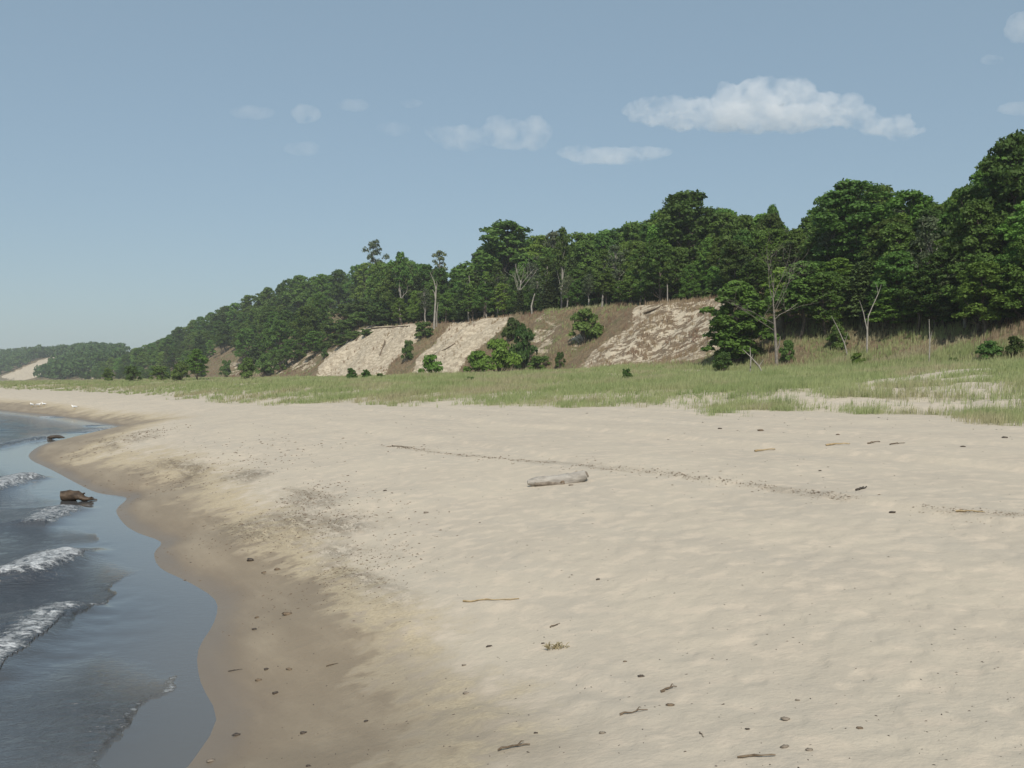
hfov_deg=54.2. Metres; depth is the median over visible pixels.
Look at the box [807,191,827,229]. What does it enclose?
oak tree
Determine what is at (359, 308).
shrub
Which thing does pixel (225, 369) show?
shrub
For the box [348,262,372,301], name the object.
maple tree
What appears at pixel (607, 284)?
oak tree
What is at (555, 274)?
pine tree
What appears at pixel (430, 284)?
oak tree
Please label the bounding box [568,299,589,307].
shrub
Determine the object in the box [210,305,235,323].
oak tree
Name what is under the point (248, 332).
oak tree
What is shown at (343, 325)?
shrub
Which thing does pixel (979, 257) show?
oak tree
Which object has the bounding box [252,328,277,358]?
oak tree
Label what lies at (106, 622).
lake water
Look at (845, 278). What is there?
tree
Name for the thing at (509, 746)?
twig
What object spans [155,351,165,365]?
maple tree
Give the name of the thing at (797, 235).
oak tree
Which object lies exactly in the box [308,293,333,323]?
maple tree
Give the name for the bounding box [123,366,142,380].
shrub
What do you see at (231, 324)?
maple tree
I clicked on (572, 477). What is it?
driftwood log
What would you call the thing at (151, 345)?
oak tree
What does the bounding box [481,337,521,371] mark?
shrub
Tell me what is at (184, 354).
oak tree
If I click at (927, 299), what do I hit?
oak tree
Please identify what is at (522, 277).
dead tree
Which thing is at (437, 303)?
oak tree
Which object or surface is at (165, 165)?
sky
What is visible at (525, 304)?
shrub
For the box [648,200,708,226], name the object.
oak tree
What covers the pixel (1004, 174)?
oak tree
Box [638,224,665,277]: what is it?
maple tree
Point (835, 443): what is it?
driftwood piece
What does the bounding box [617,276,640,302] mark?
oak tree
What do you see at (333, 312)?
shrub
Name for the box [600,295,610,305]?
shrub
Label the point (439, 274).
oak tree
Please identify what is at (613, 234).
oak tree
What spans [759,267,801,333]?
maple tree
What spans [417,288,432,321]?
cottonwood tree
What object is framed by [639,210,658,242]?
oak tree
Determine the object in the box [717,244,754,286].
oak tree
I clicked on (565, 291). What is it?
cottonwood tree
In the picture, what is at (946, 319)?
shrub
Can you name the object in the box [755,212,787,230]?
oak tree
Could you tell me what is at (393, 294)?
oak tree
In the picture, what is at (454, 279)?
oak tree
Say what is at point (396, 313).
maple tree
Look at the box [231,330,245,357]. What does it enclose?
oak tree
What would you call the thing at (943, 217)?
oak tree
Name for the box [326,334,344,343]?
shrub
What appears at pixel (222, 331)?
oak tree
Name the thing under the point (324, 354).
shrub
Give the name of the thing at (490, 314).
shrub
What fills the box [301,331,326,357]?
oak tree
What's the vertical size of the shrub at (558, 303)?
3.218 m
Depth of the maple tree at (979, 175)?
86.56 m
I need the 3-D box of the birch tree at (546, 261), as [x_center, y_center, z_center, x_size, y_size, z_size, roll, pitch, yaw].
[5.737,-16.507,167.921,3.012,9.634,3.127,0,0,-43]
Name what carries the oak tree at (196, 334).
on the dune hills
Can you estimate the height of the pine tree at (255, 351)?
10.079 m
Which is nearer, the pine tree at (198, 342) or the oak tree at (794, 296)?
the oak tree at (794, 296)
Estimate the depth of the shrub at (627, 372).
64.31 m
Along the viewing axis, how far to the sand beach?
11.03 m
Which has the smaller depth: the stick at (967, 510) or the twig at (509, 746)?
the twig at (509, 746)
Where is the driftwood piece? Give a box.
[825,443,849,445]
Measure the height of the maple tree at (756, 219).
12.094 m
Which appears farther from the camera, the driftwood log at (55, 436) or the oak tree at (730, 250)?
the oak tree at (730, 250)
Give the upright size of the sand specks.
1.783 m
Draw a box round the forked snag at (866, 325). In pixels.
[860,283,880,353]
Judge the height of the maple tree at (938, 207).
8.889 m
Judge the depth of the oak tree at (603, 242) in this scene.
180.49 m
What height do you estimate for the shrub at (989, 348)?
1.515 m
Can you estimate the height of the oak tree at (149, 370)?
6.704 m
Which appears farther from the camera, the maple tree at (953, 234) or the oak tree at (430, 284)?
the oak tree at (430, 284)
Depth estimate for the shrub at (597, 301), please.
158.03 m
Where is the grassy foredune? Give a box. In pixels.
[0,367,1023,418]
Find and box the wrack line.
[386,446,1023,523]
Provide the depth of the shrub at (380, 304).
247.24 m
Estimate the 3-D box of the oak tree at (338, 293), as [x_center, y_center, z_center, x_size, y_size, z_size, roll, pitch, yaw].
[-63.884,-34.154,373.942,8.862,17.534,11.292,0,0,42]
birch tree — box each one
[387,251,413,323]
[461,267,477,321]
[481,271,493,317]
[486,261,504,317]
[535,257,552,285]
[551,226,571,308]
[592,249,610,306]
[630,244,647,301]
[661,261,674,302]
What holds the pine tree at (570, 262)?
on the dune hills
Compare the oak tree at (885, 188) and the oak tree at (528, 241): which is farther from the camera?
the oak tree at (528, 241)
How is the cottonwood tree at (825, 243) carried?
on the dune hills
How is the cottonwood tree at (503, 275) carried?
on the dune hills
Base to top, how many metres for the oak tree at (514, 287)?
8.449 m
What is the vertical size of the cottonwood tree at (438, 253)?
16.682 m
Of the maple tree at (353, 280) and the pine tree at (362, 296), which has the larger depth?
the maple tree at (353, 280)
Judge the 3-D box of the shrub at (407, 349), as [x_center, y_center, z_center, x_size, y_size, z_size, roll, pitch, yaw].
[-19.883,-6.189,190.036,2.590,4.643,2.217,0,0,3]
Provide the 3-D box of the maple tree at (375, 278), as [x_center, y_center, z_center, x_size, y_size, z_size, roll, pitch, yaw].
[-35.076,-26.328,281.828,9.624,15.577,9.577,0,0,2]
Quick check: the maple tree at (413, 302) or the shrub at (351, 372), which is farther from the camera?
the maple tree at (413, 302)
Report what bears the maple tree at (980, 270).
on the dune hills
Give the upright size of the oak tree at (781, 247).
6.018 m
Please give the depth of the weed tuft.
8.62 m
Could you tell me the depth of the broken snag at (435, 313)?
198.66 m
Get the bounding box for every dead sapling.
[746,352,761,370]
[928,321,931,361]
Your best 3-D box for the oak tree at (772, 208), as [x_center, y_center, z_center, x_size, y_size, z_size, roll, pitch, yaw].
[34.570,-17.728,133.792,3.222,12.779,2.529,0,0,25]
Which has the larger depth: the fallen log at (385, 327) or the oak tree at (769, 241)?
the fallen log at (385, 327)
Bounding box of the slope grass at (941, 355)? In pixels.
[185,302,1023,377]
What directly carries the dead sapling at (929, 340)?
on the dune hills
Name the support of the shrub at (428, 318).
on the dune hills
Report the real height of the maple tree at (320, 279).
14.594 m
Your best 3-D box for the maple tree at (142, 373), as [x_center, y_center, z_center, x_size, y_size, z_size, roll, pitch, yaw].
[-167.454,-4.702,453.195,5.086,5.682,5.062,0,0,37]
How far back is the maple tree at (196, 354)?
193.45 m
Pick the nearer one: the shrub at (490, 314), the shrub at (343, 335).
the shrub at (490, 314)
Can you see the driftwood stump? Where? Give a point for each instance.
(69, 495)
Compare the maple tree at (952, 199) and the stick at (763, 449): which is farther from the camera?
the maple tree at (952, 199)
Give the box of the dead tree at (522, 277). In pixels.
[505,264,537,311]
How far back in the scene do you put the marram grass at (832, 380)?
54.67 m
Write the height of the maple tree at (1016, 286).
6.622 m
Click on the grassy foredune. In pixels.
(922, 403)
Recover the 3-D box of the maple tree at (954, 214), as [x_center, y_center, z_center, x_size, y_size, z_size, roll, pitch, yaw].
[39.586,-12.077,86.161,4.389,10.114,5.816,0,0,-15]
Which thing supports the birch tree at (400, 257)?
on the dune hills
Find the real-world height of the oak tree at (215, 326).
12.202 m
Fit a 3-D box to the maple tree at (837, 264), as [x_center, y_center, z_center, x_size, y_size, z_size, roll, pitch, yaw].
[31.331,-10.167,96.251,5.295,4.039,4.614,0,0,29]
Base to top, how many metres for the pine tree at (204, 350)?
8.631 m
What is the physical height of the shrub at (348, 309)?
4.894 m
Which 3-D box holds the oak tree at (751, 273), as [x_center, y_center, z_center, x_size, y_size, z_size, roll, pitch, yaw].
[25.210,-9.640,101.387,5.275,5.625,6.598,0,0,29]
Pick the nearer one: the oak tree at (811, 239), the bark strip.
the bark strip
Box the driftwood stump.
[60,490,96,500]
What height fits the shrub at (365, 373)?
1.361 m
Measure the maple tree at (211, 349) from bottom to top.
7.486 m
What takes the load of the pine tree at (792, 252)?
on the dune hills
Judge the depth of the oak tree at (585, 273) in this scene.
165.47 m
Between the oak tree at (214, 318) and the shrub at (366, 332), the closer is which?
the shrub at (366, 332)
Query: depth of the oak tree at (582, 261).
174.62 m
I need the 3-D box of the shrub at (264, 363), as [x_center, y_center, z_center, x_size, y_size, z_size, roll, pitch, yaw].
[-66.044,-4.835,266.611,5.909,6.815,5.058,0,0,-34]
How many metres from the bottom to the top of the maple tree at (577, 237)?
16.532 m
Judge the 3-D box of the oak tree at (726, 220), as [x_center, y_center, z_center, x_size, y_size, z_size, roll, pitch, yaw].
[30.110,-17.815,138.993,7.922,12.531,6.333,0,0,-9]
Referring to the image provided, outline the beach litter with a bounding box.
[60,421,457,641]
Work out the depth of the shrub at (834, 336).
86.28 m
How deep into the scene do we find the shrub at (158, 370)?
196.56 m
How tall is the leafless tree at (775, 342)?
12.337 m
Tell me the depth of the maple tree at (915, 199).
95.13 m
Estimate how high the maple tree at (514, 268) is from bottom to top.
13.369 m
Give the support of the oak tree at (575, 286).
on the dune hills
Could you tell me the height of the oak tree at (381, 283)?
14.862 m
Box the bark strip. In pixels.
[737,754,775,757]
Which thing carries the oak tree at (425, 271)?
on the dune hills
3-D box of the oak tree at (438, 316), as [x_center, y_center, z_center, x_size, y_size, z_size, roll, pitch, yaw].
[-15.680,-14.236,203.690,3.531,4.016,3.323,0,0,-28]
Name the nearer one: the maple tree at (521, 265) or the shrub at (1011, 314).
the shrub at (1011, 314)
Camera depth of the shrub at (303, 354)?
262.89 m
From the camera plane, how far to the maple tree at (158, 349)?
497.40 m
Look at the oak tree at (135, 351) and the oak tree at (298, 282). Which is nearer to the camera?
the oak tree at (298, 282)
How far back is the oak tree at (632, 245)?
155.33 m
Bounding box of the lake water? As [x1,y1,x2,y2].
[0,411,217,767]
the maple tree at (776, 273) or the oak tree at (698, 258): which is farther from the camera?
the oak tree at (698, 258)
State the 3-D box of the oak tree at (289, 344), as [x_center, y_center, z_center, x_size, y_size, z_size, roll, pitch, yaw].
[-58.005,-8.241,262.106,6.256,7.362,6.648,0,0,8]
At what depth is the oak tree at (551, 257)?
179.77 m
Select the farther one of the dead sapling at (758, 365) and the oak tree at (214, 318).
the oak tree at (214, 318)
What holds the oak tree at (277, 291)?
on the dune hills
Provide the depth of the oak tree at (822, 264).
98.66 m
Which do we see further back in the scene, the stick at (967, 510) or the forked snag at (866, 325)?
the forked snag at (866, 325)
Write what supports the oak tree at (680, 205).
on the dune hills
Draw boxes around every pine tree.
[191,335,207,362]
[196,364,205,376]
[200,344,208,361]
[248,334,264,363]
[360,267,370,298]
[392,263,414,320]
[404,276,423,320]
[450,282,471,321]
[462,272,488,319]
[512,289,526,314]
[537,282,559,311]
[541,262,560,303]
[562,258,581,299]
[773,241,804,267]
[840,261,878,328]
[843,275,860,315]
[922,241,982,321]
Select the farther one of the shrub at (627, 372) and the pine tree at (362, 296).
the pine tree at (362, 296)
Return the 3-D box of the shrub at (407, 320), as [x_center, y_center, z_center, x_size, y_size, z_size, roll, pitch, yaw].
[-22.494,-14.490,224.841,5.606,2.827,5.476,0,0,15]
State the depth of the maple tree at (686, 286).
131.34 m
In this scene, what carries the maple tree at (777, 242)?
on the dune hills
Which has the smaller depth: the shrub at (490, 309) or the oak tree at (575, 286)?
the oak tree at (575, 286)
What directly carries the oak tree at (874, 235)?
on the dune hills
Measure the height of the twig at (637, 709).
0.056 m
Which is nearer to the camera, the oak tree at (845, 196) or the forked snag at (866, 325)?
the forked snag at (866, 325)
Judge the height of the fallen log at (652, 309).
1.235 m
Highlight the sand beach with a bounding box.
[0,389,1023,767]
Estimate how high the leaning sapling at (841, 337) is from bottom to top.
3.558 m
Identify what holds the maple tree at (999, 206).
on the dune hills
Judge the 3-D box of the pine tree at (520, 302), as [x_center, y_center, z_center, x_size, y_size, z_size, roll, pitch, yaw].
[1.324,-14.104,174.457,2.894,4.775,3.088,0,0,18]
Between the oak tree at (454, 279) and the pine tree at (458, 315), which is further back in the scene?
the oak tree at (454, 279)
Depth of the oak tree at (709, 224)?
141.70 m
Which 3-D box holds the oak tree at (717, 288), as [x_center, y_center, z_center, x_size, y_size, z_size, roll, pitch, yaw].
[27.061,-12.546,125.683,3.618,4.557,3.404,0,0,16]
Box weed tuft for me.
[542,642,569,649]
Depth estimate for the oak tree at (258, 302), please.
424.31 m
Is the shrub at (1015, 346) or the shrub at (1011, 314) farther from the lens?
the shrub at (1011, 314)
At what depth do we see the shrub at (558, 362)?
131.10 m
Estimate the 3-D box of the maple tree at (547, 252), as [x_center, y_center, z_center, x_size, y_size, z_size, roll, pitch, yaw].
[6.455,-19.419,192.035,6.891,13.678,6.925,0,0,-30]
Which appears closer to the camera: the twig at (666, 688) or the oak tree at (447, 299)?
the twig at (666, 688)
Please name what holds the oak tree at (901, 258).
on the dune hills
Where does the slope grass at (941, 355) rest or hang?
on the dune hills
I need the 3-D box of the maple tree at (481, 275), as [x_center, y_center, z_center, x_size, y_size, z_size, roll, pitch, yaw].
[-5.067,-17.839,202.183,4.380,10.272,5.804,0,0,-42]
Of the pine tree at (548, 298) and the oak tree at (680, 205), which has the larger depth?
the pine tree at (548, 298)
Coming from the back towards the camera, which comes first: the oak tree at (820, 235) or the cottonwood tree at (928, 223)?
the oak tree at (820, 235)
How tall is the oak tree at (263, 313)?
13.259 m
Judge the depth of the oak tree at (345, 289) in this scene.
360.81 m
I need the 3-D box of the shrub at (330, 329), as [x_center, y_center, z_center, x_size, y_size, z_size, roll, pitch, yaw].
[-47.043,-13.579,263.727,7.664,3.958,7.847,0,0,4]
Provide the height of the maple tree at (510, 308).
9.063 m
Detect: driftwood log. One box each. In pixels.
[47,435,64,438]
[527,470,588,486]
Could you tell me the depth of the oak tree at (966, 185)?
101.74 m
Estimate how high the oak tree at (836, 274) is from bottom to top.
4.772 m
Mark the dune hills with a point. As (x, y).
(368, 357)
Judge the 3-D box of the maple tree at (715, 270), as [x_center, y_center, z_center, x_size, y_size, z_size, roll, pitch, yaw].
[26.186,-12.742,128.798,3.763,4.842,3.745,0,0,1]
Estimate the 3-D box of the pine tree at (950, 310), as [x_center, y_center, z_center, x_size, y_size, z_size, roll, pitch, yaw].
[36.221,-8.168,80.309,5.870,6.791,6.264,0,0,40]
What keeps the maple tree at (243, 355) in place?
on the dune hills
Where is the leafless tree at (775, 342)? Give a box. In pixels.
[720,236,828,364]
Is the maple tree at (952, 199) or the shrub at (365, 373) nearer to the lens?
the maple tree at (952, 199)
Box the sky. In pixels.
[0,0,1023,351]
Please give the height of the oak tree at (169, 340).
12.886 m
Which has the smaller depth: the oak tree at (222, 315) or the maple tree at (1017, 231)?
the maple tree at (1017, 231)
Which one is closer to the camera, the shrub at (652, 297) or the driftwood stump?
the driftwood stump
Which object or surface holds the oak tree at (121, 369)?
on the dune hills
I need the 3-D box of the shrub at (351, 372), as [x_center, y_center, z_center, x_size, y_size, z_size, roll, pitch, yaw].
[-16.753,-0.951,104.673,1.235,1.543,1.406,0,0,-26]
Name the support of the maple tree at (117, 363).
on the dune hills
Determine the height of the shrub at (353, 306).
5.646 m
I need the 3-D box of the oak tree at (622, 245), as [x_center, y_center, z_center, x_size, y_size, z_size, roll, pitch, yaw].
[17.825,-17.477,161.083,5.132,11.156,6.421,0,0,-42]
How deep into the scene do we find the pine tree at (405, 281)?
230.58 m
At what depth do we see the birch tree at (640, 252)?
140.64 m
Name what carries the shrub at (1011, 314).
on the dune hills
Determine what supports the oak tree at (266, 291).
on the dune hills
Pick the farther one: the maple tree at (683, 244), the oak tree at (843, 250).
the maple tree at (683, 244)
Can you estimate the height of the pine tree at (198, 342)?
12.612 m
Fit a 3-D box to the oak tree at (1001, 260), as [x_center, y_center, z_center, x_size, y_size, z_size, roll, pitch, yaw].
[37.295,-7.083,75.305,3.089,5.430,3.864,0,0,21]
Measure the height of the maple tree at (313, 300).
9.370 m
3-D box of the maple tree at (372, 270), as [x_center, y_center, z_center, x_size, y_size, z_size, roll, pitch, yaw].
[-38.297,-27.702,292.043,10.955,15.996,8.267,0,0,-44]
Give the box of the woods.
[0,341,130,379]
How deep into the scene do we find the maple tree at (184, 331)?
530.97 m
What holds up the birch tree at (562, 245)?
on the dune hills
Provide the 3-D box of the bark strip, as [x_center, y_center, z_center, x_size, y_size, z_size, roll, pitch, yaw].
[1.335,2.033,5.466,0.206,0.051,0.028,0,0,19]
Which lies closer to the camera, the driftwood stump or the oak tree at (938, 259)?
the driftwood stump
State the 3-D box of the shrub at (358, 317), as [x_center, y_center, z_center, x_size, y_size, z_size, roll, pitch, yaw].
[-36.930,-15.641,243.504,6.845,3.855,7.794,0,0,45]
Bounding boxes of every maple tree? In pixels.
[111,358,122,371]
[113,358,122,370]
[129,352,137,365]
[137,367,146,377]
[155,343,163,352]
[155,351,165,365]
[181,325,190,338]
[185,348,208,378]
[205,340,215,356]
[225,302,240,330]
[230,321,237,331]
[234,338,247,359]
[235,295,256,324]
[263,311,278,344]
[305,298,323,321]
[306,274,333,303]
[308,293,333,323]
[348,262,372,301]
[349,265,362,302]
[364,264,374,297]
[365,262,386,297]
[369,263,386,298]
[391,297,406,324]
[405,291,432,321]
[407,290,421,319]
[477,270,491,299]
[490,283,514,314]
[507,258,525,294]
[507,270,529,309]
[511,261,532,291]
[516,235,549,295]
[533,247,555,294]
[565,232,585,275]
[584,232,597,264]
[621,250,638,302]
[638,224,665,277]
[646,237,680,280]
[669,226,694,259]
[679,265,701,298]
[693,237,718,289]
[699,280,782,364]
[703,266,720,296]
[705,236,725,284]
[748,228,786,285]
[750,213,765,234]
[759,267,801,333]
[794,274,850,336]
[798,216,815,233]
[804,206,857,259]
[816,257,854,294]
[862,189,933,252]
[865,285,918,328]
[875,212,919,276]
[922,228,981,281]
[930,204,944,210]
[933,185,984,251]
[942,188,961,211]
[951,261,1014,335]
[969,169,981,183]
[973,156,1022,245]
[979,190,1019,245]
[992,201,1023,281]
[1002,236,1023,317]
[1009,213,1023,264]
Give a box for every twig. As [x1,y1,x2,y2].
[498,740,529,750]
[619,706,647,715]
[660,683,676,692]
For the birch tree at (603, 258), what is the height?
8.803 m
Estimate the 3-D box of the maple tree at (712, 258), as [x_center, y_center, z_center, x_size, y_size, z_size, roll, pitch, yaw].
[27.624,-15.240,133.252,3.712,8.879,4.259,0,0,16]
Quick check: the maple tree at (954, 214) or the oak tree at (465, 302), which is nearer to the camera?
the maple tree at (954, 214)
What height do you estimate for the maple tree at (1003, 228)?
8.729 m
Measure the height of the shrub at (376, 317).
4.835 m
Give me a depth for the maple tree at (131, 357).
511.77 m
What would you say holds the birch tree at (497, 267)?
on the dune hills
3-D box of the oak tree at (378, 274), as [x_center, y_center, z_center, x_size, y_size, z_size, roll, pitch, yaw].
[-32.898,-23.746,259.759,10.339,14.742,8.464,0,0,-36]
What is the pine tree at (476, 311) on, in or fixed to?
on the dune hills
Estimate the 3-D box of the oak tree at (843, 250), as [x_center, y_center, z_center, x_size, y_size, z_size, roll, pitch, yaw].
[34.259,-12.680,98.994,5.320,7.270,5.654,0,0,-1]
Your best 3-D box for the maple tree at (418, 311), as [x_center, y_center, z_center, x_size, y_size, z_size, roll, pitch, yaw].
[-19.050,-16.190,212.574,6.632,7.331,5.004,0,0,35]
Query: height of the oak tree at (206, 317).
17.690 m
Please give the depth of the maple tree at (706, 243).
136.30 m
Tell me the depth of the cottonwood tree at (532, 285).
176.71 m
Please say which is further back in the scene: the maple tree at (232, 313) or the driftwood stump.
the maple tree at (232, 313)
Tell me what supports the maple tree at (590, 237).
on the dune hills
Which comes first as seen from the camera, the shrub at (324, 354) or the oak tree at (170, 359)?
the shrub at (324, 354)
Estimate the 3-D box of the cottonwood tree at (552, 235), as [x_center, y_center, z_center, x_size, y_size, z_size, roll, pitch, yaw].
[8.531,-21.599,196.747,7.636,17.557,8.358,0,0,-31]
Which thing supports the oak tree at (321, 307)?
on the dune hills
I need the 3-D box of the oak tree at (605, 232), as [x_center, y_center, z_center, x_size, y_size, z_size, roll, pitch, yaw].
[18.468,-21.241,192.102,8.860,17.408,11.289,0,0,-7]
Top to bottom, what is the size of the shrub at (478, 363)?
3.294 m
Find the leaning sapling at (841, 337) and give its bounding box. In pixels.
[831,316,847,354]
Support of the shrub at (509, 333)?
on the dune hills
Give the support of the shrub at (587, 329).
on the dune hills
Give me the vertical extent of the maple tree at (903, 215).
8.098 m
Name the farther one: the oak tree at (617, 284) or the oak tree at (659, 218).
the oak tree at (659, 218)
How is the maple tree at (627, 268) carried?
on the dune hills
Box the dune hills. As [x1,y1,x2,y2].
[0,292,1023,380]
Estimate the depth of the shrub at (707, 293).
126.66 m
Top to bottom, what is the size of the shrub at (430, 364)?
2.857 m
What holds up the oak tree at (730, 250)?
on the dune hills
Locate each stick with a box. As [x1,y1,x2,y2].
[463,598,518,601]
[754,448,774,451]
[956,510,983,511]
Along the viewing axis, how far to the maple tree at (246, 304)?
433.35 m
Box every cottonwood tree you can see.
[361,239,389,264]
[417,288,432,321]
[431,250,447,278]
[489,271,510,301]
[499,246,518,268]
[518,262,541,295]
[528,275,543,299]
[533,230,561,260]
[558,275,574,308]
[581,274,595,307]
[602,244,629,287]
[817,230,842,261]
[906,215,950,317]
[938,258,971,327]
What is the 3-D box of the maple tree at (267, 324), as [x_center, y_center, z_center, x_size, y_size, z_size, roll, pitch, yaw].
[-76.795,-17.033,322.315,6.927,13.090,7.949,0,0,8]
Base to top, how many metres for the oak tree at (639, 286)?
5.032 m
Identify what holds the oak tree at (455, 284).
on the dune hills
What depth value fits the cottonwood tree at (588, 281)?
155.07 m
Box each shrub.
[101,367,114,380]
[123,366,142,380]
[149,365,170,379]
[171,361,190,380]
[219,360,230,376]
[237,356,257,378]
[254,354,273,376]
[271,351,287,371]
[293,344,306,359]
[319,325,340,338]
[319,342,332,348]
[320,347,328,358]
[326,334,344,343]
[327,304,347,319]
[333,337,347,346]
[337,300,370,316]
[337,320,355,331]
[338,330,358,341]
[342,303,352,317]
[344,312,368,326]
[345,331,361,339]
[346,368,356,378]
[353,304,367,313]
[360,329,372,336]
[361,369,370,377]
[363,307,394,325]
[373,301,386,309]
[400,340,413,361]
[402,314,410,322]
[414,321,433,338]
[416,311,432,322]
[418,354,442,372]
[435,312,454,321]
[446,308,466,321]
[462,313,482,320]
[463,350,492,371]
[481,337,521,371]
[485,311,495,317]
[487,300,513,314]
[496,310,510,316]
[500,317,518,340]
[508,322,537,369]
[522,300,541,312]
[527,355,551,369]
[539,297,571,309]
[555,351,565,367]
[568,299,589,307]
[568,308,604,342]
[586,298,603,306]
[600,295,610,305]
[605,290,623,305]
[620,295,637,303]
[622,368,632,378]
[643,286,670,302]
[666,283,702,300]
[700,280,721,298]
[712,351,732,370]
[778,339,795,362]
[826,323,849,350]
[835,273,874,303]
[850,352,865,363]
[922,294,974,324]
[975,340,1003,358]
[979,298,1017,323]
[999,288,1023,319]
[1005,335,1023,355]
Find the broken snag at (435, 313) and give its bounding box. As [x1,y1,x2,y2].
[430,273,437,328]
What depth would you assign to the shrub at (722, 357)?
85.32 m
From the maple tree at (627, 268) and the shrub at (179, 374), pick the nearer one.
the maple tree at (627, 268)
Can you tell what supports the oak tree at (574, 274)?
on the dune hills
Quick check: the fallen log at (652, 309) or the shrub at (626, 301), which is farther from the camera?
the shrub at (626, 301)
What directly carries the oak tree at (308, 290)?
on the dune hills
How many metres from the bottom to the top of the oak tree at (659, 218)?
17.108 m
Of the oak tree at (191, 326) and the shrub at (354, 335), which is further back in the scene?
the oak tree at (191, 326)
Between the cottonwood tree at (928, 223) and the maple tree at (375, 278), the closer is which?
the cottonwood tree at (928, 223)
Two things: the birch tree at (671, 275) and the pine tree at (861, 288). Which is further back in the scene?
the birch tree at (671, 275)
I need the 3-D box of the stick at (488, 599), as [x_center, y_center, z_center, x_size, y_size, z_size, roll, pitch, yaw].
[-0.224,2.281,10.572,0.649,0.094,0.025,0,0,22]
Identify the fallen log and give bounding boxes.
[370,326,407,328]
[643,303,664,313]
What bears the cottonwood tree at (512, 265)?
on the dune hills
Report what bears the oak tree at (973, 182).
on the dune hills
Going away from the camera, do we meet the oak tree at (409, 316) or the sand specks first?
the sand specks
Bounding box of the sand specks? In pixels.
[100,414,1020,767]
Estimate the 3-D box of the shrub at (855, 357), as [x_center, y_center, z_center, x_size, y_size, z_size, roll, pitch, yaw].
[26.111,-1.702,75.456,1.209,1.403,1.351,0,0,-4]
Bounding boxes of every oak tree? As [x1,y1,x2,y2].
[115,366,124,375]
[131,348,146,368]
[146,365,155,376]
[147,343,156,351]
[159,337,174,350]
[165,348,177,367]
[169,326,184,342]
[176,351,191,363]
[182,319,197,336]
[187,330,206,348]
[190,316,209,331]
[199,312,213,331]
[208,309,224,334]
[208,324,233,352]
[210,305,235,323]
[211,320,223,346]
[211,335,227,351]
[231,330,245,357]
[232,328,254,358]
[244,291,268,315]
[245,308,260,325]
[250,305,272,332]
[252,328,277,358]
[257,287,275,309]
[264,319,290,363]
[267,284,292,309]
[274,278,296,308]
[278,339,302,365]
[280,275,309,307]
[287,305,326,352]
[288,318,299,346]
[299,276,328,299]
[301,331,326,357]
[311,300,330,321]
[323,275,341,307]
[327,269,350,303]
[342,264,359,300]
[347,267,366,296]
[365,265,386,302]
[371,266,396,308]
[373,261,401,325]
[385,288,408,322]
[406,306,419,321]
[411,263,425,273]
[415,264,432,287]
[421,278,445,308]
[422,267,456,306]
[427,305,442,318]
[428,295,445,315]
[438,292,454,322]
[442,264,464,292]
[445,219,541,288]
[451,280,460,297]
[458,288,481,320]
[471,283,495,318]
[504,271,529,307]
[505,238,538,275]
[524,288,540,310]
[539,255,566,291]
[563,280,587,304]
[564,269,587,296]
[565,240,599,277]
[580,266,602,298]
[582,260,611,297]
[589,234,617,303]
[594,272,616,305]
[596,229,615,246]
[608,241,630,284]
[609,221,646,264]
[609,226,639,239]
[612,280,627,303]
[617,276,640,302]
[621,240,645,278]
[625,247,650,293]
[631,270,657,303]
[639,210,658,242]
[640,243,684,302]
[645,209,667,241]
[646,189,722,265]
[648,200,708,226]
[660,246,693,297]
[689,244,707,281]
[693,213,721,273]
[698,212,738,263]
[713,270,726,293]
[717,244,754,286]
[718,214,756,254]
[718,239,752,282]
[719,208,737,223]
[727,228,756,276]
[735,261,777,311]
[744,229,769,283]
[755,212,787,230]
[762,228,777,251]
[766,260,835,338]
[767,204,778,214]
[771,227,807,266]
[774,240,805,269]
[791,261,829,271]
[793,223,849,261]
[802,235,817,260]
[806,178,904,261]
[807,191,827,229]
[816,210,847,261]
[816,271,848,309]
[829,221,871,275]
[860,183,903,216]
[860,216,918,273]
[866,250,920,327]
[867,222,925,284]
[893,267,955,328]
[893,269,934,330]
[910,208,944,257]
[913,251,959,327]
[927,212,959,249]
[939,251,1008,331]
[943,198,1005,317]
[952,183,976,192]
[965,128,1023,245]
[969,148,1007,184]
[988,254,1017,324]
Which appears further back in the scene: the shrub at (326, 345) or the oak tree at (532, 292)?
the shrub at (326, 345)
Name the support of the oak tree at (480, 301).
on the dune hills
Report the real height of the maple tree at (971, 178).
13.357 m
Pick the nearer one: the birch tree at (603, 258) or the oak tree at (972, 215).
the oak tree at (972, 215)
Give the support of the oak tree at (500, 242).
on the dune hills
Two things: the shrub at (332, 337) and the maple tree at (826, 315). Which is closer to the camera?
the maple tree at (826, 315)
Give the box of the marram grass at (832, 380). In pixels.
[0,353,1023,425]
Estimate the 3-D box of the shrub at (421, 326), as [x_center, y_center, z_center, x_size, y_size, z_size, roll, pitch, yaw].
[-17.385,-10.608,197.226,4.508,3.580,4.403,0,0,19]
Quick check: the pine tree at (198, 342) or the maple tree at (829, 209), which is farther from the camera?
the pine tree at (198, 342)
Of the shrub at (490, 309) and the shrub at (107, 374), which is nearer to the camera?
the shrub at (490, 309)
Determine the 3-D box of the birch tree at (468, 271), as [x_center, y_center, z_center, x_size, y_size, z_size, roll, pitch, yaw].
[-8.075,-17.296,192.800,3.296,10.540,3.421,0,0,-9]
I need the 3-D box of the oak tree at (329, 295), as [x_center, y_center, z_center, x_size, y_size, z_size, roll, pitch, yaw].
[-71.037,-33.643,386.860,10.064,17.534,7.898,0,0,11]
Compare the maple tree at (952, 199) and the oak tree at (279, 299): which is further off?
the oak tree at (279, 299)

